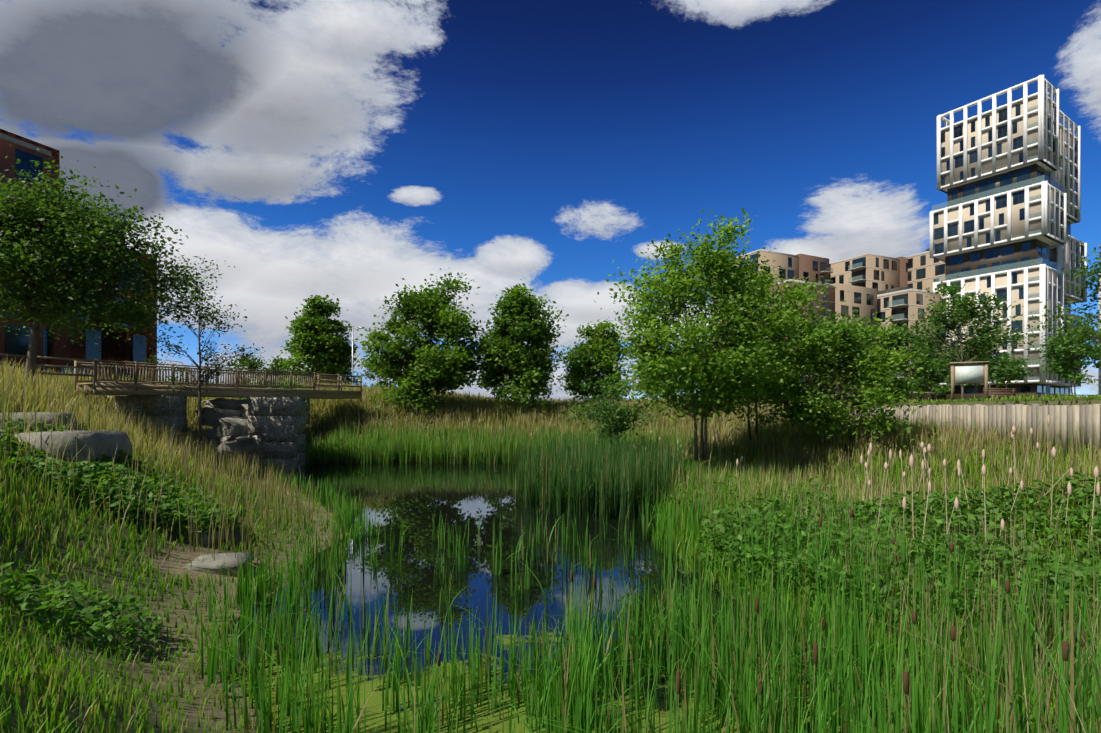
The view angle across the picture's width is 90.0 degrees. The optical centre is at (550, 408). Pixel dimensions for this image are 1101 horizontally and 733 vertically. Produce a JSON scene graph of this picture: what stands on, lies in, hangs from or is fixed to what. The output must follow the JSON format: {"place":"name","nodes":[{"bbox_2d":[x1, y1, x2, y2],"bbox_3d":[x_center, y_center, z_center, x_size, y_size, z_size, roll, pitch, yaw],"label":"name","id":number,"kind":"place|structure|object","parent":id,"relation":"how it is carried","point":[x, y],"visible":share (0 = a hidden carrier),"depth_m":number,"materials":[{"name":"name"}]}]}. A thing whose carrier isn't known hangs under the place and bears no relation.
{"place":"outdoors","nodes":[
{"label":"outdoors","id":0,"kind":"place"},
{"bbox_2d":[227,461,843,732],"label":"pond water","id":1,"kind":"structure","parent":0,"point":[416,494],"depth_m":11.01,"materials":[{"name":"blue liquid"}]},
{"bbox_2d":[164,419,1100,732],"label":"reeds","id":2,"kind":"object","parent":1,"relation":"on","point":[572,475],"visible":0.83,"depth_m":6.99,"materials":[{"name":"green plant"}]},
{"bbox_2d":[437,463,1085,732],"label":"cattail heads","id":3,"kind":"object","parent":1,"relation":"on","point":[1065,648],"visible":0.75,"depth_m":5.48,"materials":[{"name":"brown plant"}]},
{"bbox_2d":[0,357,1100,732],"bbox_3d":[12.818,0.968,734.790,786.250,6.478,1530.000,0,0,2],"label":"ground","id":4,"kind":"structure","parent":0,"point":[174,561],"depth_m":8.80,"materials":[{"name":"green plant"}]},
{"bbox_2d":[0,129,59,200],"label":"red block","id":5,"kind":"structure","parent":4,"relation":"on","point":[24,150],"depth_m":54.16,"materials":[{"name":"brick"}]},
{"bbox_2d":[0,353,94,389],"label":"fence","id":6,"kind":"object","parent":4,"relation":"on","point":[43,365],"visible":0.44,"depth_m":26.58,"materials":[{"name":"brown wood"}]},
{"bbox_2d":[0,186,125,377],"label":"red block","id":7,"kind":"structure","parent":4,"relation":"on","point":[11,342],"depth_m":53.45,"materials":[{"name":"brick"}]},
{"bbox_2d":[48,230,156,379],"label":"red block","id":8,"kind":"structure","parent":4,"relation":"on","point":[132,349],"depth_m":60.41,"materials":[{"name":"brick"}]},
{"bbox_2d":[0,144,247,382],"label":"tree","id":9,"kind":"object","parent":4,"relation":"on","point":[25,252],"visible":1,"depth_m":23.15,"materials":[{"name":"green plant"}]},
{"bbox_2d":[0,412,253,575],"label":"boulders","id":10,"kind":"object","parent":4,"relation":"on","point":[105,442],"depth_m":12.69,"materials":[{"name":"grey stone"}]},
{"bbox_2d":[135,258,269,440],"bbox_3d":[-18.848,-3.258,29.954,6.674,10.136,6.348,0,0,-39],"label":"tree","id":11,"kind":"object","parent":4,"relation":"on","point":[215,364],"visible":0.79,"depth_m":30.16,"materials":[{"name":"green plant"}]},
{"bbox_2d":[106,395,309,469],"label":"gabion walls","id":12,"kind":"structure","parent":4,"relation":"on","point":[277,428],"depth_m":31.47,"materials":[{"name":"stone"}]},
{"bbox_2d":[74,359,361,398],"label":"bridge","id":13,"kind":"structure","parent":12,"relation":"on","point":[105,385],"depth_m":32.82,"materials":[{"name":"brown wood"}]},
{"bbox_2d":[187,398,255,464],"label":"cascade rocks","id":14,"kind":"object","parent":4,"relation":"on","point":[226,419],"visible":0.5,"depth_m":32.38,"materials":[{"name":"stone"}]},
{"bbox_2d":[230,355,265,383],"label":"tree","id":15,"kind":"object","parent":4,"relation":"on","point":[249,363],"visible":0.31,"depth_m":120.86,"materials":[{"name":"green plant"}]},
{"bbox_2d":[233,373,316,414],"bbox_3d":[-19.533,-0.588,38.261,6.182,3.816,6.153,0,0,-21],"label":"shrub","id":16,"kind":"object","parent":4,"relation":"on","point":[277,387],"visible":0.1,"depth_m":38.30,"materials":[{"name":"green plant"}]},
{"bbox_2d":[259,355,300,385],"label":"tree","id":17,"kind":"object","parent":4,"relation":"on","point":[275,367],"visible":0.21,"depth_m":100.14,"materials":[{"name":"green plant"}]},
{"bbox_2d":[273,294,360,383],"bbox_3d":[-23.115,-6.088,55.756,7.934,10.813,8.599,0,0,2],"label":"tree","id":18,"kind":"object","parent":4,"relation":"on","point":[317,340],"visible":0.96,"depth_m":54.18,"materials":[{"name":"green plant"}]},
{"bbox_2d":[292,362,347,384],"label":"shrub","id":19,"kind":"object","parent":4,"relation":"on","point":[305,367],"visible":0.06,"depth_m":71.82,"materials":[{"name":"green plant"}]},
{"bbox_2d":[330,363,359,385],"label":"shrub","id":20,"kind":"object","parent":4,"relation":"on","point":[347,373],"visible":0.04,"depth_m":88.98,"materials":[{"name":"green plant"}]},
{"bbox_2d":[352,327,364,389],"bbox_3d":[-16.731,-4.018,47.840,1.115,6.050,0.220,0,0,2],"label":"lamp post","id":21,"kind":"object","parent":4,"relation":"on","point":[352,351],"visible":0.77,"depth_m":47.80,"materials":[{"name":"silver metal"}]},
{"bbox_2d":[354,362,396,387],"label":"tree","id":22,"kind":"object","parent":4,"relation":"on","point":[369,376],"visible":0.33,"depth_m":140.22,"materials":[{"name":"green plant"}]},
{"bbox_2d":[352,268,493,413],"bbox_3d":[-10.504,-4.874,46.128,13.148,13.171,10.662,0,0,33],"label":"tree","id":23,"kind":"object","parent":4,"relation":"on","point":[428,375],"visible":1,"depth_m":44.14,"materials":[{"name":"green plant"}]},
{"bbox_2d":[477,363,508,397],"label":"tree","id":24,"kind":"object","parent":4,"relation":"on","point":[485,387],"visible":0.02,"depth_m":94.37,"materials":[{"name":"green plant"}]},
{"bbox_2d":[465,279,571,414],"bbox_3d":[-2.662,-4.645,46.659,9.088,11.716,10.860,0,0,2],"label":"tree","id":25,"kind":"object","parent":4,"relation":"on","point":[516,325],"visible":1,"depth_m":44.27,"materials":[{"name":"green plant"}]},
{"bbox_2d":[538,365,557,396],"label":"tree","id":26,"kind":"object","parent":4,"relation":"on","point":[548,375],"visible":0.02,"depth_m":130.63,"materials":[{"name":"green plant"}]},
{"bbox_2d":[0,416,1100,732],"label":"herb layer","id":27,"kind":"object","parent":4,"relation":"on","point":[170,500],"visible":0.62,"depth_m":11.25,"materials":[{"name":"green plant"}]},
{"bbox_2d":[0,356,1100,732],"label":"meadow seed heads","id":28,"kind":"object","parent":4,"relation":"on","point":[226,470],"visible":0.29,"depth_m":15.18,"materials":[{"name":"plant"}]},
{"bbox_2d":[557,319,633,403],"bbox_3d":[3.991,-3.647,51.500,8.440,9.524,8.507,0,0,2],"label":"tree","id":29,"kind":"object","parent":4,"relation":"on","point":[592,354],"visible":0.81,"depth_m":50.49,"materials":[{"name":"green plant"}]},
{"bbox_2d":[555,369,660,446],"bbox_3d":[3.364,0.108,29.955,5.261,4.671,5.986,0,0,30],"label":"bank shrub","id":30,"kind":"object","parent":4,"relation":"on","point":[616,423],"visible":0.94,"depth_m":29.43,"materials":[{"name":"green plant"}]},
{"bbox_2d":[631,355,649,393],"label":"tree","id":31,"kind":"object","parent":4,"relation":"on","point":[637,386],"visible":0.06,"depth_m":88.96,"materials":[{"name":"green plant"}]},
{"bbox_2d":[589,207,830,459],"bbox_3d":[6.604,-3.075,24.442,10.193,10.772,11.059,0,0,2],"label":"tree","id":32,"kind":"object","parent":4,"relation":"on","point":[740,362],"visible":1,"depth_m":22.76,"materials":[{"name":"green plant"}]},
{"bbox_2d":[688,261,855,439],"bbox_3d":[11.735,-3.424,29.515,9.826,10.271,9.958,0,0,2],"label":"tree","id":33,"kind":"object","parent":4,"relation":"on","point":[799,296],"visible":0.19,"depth_m":27.95,"materials":[{"name":"green plant"}]},
{"bbox_2d":[730,279,876,400],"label":"apartment building","id":34,"kind":"structure","parent":4,"relation":"on","point":[862,300],"depth_m":113.67,"materials":[{"name":"brown brick"}]},
{"bbox_2d":[731,300,947,447],"bbox_3d":[13.186,-1.448,25.681,9.017,6.512,8.229,0,0,43],"label":"bank shrub","id":35,"kind":"object","parent":4,"relation":"on","point":[843,340],"visible":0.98,"depth_m":24.54,"materials":[{"name":"green plant"}]},
{"bbox_2d":[634,415,1100,552],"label":"plume reeds","id":36,"kind":"object","parent":4,"relation":"on","point":[1096,475],"visible":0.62,"depth_m":13.13,"materials":[{"name":"beige plant"}]},
{"bbox_2d":[829,253,907,290],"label":"block","id":37,"kind":"structure","parent":4,"relation":"on","point":[875,271],"depth_m":147.56,"materials":[{"name":"beige brick"}]},
{"bbox_2d":[843,347,893,386],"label":"plaza tree","id":38,"kind":"object","parent":4,"relation":"on","point":[861,377],"visible":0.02,"depth_m":72.30,"materials":[{"name":"green plant"}]},
{"bbox_2d":[865,322,948,395],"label":"tree","id":39,"kind":"object","parent":4,"relation":"on","point":[912,348],"visible":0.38,"depth_m":53.43,"materials":[{"name":"green plant"}]},
{"bbox_2d":[877,287,945,400],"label":"apartment building","id":40,"kind":"structure","parent":4,"relation":"on","point":[900,305],"depth_m":115.81,"materials":[{"name":"beige brick"}]},
{"bbox_2d":[906,248,944,291],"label":"block","id":41,"kind":"structure","parent":4,"relation":"on","point":[924,269],"depth_m":147.20,"materials":[{"name":"beige brick"}]},
{"bbox_2d":[908,357,954,398],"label":"shrub","id":42,"kind":"object","parent":4,"relation":"on","point":[934,377],"visible":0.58,"depth_m":78.22,"materials":[{"name":"green plant"}]},
{"bbox_2d":[828,404,1100,457],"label":"timber retaining wall","id":43,"kind":"structure","parent":4,"relation":"on","point":[1066,419],"depth_m":20.37,"materials":[{"name":"beige wood"}]},
{"bbox_2d":[933,336,1005,387],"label":"plaza tree","id":44,"kind":"object","parent":4,"relation":"on","point":[941,372],"visible":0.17,"depth_m":60.42,"materials":[{"name":"green plant"}]},
{"bbox_2d":[949,361,989,400],"bbox_3d":[21.068,-1.308,27.705,1.600,2.030,0.300,0,0,30],"label":"info sign","id":45,"kind":"object","parent":4,"relation":"on","point":[963,373],"visible":0.83,"depth_m":27.66,"materials":[{"name":"brown wood"}]},
{"bbox_2d":[894,276,1055,398],"bbox_3d":[32.393,-5.271,44.189,9.760,10.367,9.943,0,0,-27],"label":"tree","id":46,"kind":"object","parent":4,"relation":"on","point":[962,317],"visible":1,"depth_m":43.54,"materials":[{"name":"green plant"}]},
{"bbox_2d":[964,338,1027,395],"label":"plaza tree","id":47,"kind":"object","parent":4,"relation":"on","point":[1009,370],"visible":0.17,"depth_m":63.56,"materials":[{"name":"green plant"}]},
{"bbox_2d":[983,388,1016,398],"bbox_3d":[28.055,-0.779,34.181,1.800,0.932,0.630,0,0,10],"label":"bench","id":48,"kind":"object","parent":4,"relation":"on","point":[1013,393],"visible":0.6,"depth_m":34.37,"materials":[{"name":"brown wood"}]},
{"bbox_2d":[990,352,1033,397],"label":"plaza tree","id":49,"kind":"object","parent":4,"relation":"on","point":[1006,359],"visible":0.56,"depth_m":81.62,"materials":[{"name":"green plant"}]},
{"bbox_2d":[1015,244,1100,356],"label":"tree","id":50,"kind":"object","parent":4,"relation":"on","point":[1084,329],"visible":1,"depth_m":32.70,"materials":[{"name":"green plant"}]},
{"bbox_2d":[1026,395,1096,398],"bbox_3d":[32.057,-0.574,34.508,3.800,0.522,0.500,0,0,7],"label":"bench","id":51,"kind":"object","parent":4,"relation":"on","point":[1060,395],"visible":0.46,"depth_m":34.35,"materials":[{"name":"brown wood"}]},
{"bbox_2d":[1048,110,1086,398],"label":"tower","id":52,"kind":"structure","parent":4,"relation":"on","point":[1067,175],"depth_m":119.77,"materials":[{"name":"concrete"}]},
{"bbox_2d":[1035,330,1100,394],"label":"plaza tree","id":53,"kind":"object","parent":4,"relation":"on","point":[1057,348],"visible":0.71,"depth_m":61.05,"materials":[{"name":"green plant"}]},
{"bbox_2d":[1038,338,1100,394],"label":"plaza tree","id":54,"kind":"object","parent":4,"relation":"on","point":[1080,376],"visible":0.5,"depth_m":67.70,"materials":[{"name":"green plant"}]},
{"bbox_2d":[0,0,1100,401],"label":"sky","id":55,"kind":"structure","parent":0,"point":[349,150],"materials":[{"name":"blue"}]},
{"bbox_2d":[711,249,832,341],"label":"block","id":56,"kind":"structure","parent":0,"point":[803,265],"depth_m":148.00,"materials":[{"name":"beige brick"}]},
{"bbox_2d":[930,74,1066,399],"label":"tower","id":57,"kind":"structure","parent":0,"point":[1010,142],"depth_m":108.91,"materials":[{"name":"concrete"}]},
{"bbox_2d":[932,175,1063,281],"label":"tower balustrades","id":58,"kind":"object","parent":57,"relation":"on","point":[1021,264],"visible":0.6,"depth_m":109.26,"materials":[{"name":"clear glass"}]},
{"bbox_2d":[1098,245,1100,396],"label":"site building","id":59,"kind":"structure","parent":0,"point":[1099,370],"depth_m":212.45,"materials":[{"name":"white brick"}]}
]}

